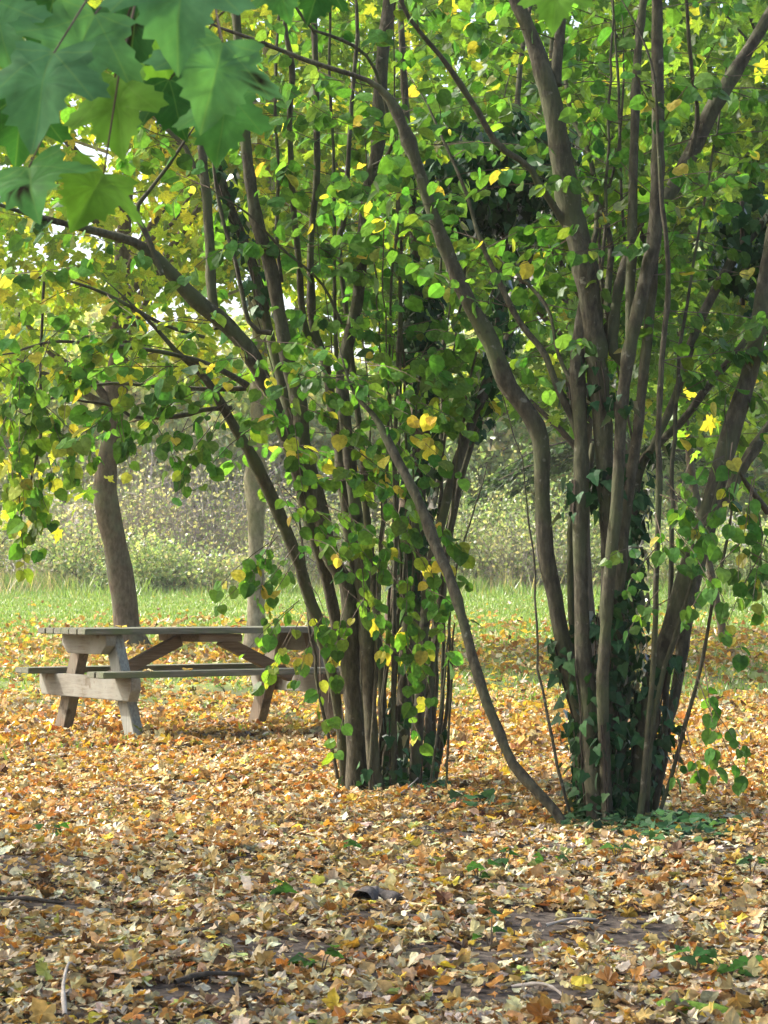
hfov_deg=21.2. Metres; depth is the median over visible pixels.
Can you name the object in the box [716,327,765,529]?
woodland tree
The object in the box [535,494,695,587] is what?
shrub
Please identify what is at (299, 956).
seedling
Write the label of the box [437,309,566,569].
woodland tree
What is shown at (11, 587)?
grass
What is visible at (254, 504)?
maple tree
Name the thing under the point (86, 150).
sky
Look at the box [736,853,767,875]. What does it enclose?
seedling
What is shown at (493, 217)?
ivy
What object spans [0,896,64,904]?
stick
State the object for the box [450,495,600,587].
shrub
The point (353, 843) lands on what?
seedling
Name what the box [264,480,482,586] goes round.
shrub
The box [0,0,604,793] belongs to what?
hazel clump
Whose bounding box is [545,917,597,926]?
twig
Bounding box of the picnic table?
[15,626,342,737]
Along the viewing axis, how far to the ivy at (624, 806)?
9.19 m
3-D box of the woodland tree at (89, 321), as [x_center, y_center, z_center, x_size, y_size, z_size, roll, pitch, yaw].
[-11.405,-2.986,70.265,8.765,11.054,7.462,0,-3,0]
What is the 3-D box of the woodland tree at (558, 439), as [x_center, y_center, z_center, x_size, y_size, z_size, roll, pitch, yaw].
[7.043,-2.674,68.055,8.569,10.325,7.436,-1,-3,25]
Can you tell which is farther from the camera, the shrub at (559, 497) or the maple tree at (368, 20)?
the shrub at (559, 497)
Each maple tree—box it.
[0,0,372,647]
[0,0,514,648]
[0,0,594,232]
[159,1,618,623]
[226,0,767,659]
[516,0,767,505]
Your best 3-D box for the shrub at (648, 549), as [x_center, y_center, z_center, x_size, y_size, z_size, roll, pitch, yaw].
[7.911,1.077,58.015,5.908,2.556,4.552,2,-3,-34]
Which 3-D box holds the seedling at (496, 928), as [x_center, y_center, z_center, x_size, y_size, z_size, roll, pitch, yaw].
[0.312,1.236,6.029,0.106,0.128,0.108,0,-3,0]
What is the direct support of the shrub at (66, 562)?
on the ground at (548, 916)
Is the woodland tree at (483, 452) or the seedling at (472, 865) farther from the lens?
the woodland tree at (483, 452)
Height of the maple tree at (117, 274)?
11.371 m
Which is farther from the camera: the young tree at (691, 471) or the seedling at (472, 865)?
the young tree at (691, 471)
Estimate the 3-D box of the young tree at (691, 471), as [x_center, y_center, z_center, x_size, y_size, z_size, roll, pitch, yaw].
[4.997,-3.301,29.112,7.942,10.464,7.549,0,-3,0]
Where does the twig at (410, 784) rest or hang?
on the fallen leaves
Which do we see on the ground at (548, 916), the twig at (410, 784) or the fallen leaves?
the fallen leaves
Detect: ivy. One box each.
[199,111,581,806]
[544,182,767,841]
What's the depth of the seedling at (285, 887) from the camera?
6.79 m
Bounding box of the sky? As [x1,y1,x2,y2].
[0,0,763,571]
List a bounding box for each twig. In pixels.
[61,961,75,1016]
[400,771,423,793]
[511,982,573,1004]
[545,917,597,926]
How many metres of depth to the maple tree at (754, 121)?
19.66 m
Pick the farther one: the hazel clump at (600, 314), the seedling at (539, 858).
the hazel clump at (600, 314)
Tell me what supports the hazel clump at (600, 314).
on the ground at (548, 916)
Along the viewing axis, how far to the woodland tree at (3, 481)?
65.40 m
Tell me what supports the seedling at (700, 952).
on the ground at (548, 916)
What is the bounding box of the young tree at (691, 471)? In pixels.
[499,0,767,642]
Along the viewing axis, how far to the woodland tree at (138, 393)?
63.30 m
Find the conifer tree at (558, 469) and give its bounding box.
[464,225,767,563]
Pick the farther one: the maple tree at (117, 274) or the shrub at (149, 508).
the shrub at (149, 508)
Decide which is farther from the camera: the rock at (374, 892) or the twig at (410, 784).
the twig at (410, 784)
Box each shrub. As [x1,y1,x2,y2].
[0,459,154,579]
[0,498,52,571]
[1,421,291,564]
[5,504,179,590]
[17,404,387,585]
[80,523,236,593]
[166,538,310,590]
[181,482,387,584]
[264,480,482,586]
[372,477,598,581]
[439,439,684,585]
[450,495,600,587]
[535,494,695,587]
[592,511,744,588]
[649,503,767,588]
[718,510,767,587]
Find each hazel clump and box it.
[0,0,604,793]
[210,0,767,826]
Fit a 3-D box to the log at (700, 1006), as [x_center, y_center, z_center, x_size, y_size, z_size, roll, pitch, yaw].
[0.781,1.228,4.998,0.063,0.068,0.277,2,-3,-43]
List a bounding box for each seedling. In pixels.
[34,822,69,835]
[262,877,297,899]
[287,944,343,971]
[341,838,361,855]
[463,859,499,883]
[472,907,507,945]
[494,847,518,867]
[527,846,568,864]
[599,834,638,858]
[668,945,717,970]
[706,951,763,976]
[709,815,742,829]
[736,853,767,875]
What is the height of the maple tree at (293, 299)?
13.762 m
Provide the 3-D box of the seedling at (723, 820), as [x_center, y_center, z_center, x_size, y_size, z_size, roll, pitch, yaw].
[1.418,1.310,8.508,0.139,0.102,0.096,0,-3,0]
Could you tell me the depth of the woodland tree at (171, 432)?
71.83 m
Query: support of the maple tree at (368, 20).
on the ground at (548, 916)
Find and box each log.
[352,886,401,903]
[656,998,751,1018]
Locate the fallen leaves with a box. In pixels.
[0,595,767,1023]
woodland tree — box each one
[0,259,152,558]
[0,292,83,568]
[4,290,284,567]
[163,307,313,563]
[174,301,407,570]
[230,368,447,557]
[351,330,571,573]
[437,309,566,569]
[490,312,677,538]
[549,309,767,542]
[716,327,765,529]
[726,370,767,533]
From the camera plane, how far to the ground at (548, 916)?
6.49 m
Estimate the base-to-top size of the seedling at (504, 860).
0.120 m
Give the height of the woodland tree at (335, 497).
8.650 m
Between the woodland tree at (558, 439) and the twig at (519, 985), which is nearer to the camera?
the twig at (519, 985)
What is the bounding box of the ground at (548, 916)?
[0,572,767,1023]
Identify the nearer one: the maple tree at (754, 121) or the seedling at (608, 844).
the seedling at (608, 844)
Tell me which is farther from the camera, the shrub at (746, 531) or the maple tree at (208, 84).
the shrub at (746, 531)
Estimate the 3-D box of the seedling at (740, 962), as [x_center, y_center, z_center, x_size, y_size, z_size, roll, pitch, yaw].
[0.954,1.243,5.542,0.175,0.093,0.193,1,-3,-28]
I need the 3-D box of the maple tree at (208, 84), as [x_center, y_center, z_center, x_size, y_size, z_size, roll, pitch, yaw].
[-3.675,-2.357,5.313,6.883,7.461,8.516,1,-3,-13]
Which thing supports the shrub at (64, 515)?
on the ground at (548, 916)
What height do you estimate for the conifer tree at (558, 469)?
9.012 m
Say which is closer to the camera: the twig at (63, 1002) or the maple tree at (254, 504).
the twig at (63, 1002)
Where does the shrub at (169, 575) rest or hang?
on the ground at (548, 916)
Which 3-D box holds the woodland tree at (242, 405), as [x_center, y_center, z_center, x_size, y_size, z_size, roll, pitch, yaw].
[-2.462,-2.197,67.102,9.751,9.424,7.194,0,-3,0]
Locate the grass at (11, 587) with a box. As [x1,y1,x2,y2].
[0,561,767,762]
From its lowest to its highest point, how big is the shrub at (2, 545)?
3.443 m
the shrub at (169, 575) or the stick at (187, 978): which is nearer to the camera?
the stick at (187, 978)
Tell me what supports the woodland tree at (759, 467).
on the ground at (548, 916)
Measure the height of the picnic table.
0.805 m
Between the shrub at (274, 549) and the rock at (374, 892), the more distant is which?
the shrub at (274, 549)
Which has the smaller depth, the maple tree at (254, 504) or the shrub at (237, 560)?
the maple tree at (254, 504)
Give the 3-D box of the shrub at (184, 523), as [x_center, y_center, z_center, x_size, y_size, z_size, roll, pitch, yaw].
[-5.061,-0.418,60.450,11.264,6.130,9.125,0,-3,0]
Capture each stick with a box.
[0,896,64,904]
[173,971,243,984]
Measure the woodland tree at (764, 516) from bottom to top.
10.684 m
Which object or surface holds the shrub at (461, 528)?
on the ground at (548, 916)
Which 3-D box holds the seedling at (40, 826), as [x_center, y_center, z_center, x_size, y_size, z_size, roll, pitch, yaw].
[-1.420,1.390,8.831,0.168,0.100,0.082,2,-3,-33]
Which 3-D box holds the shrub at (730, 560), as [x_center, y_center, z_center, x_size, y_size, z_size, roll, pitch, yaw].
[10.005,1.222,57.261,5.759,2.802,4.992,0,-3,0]

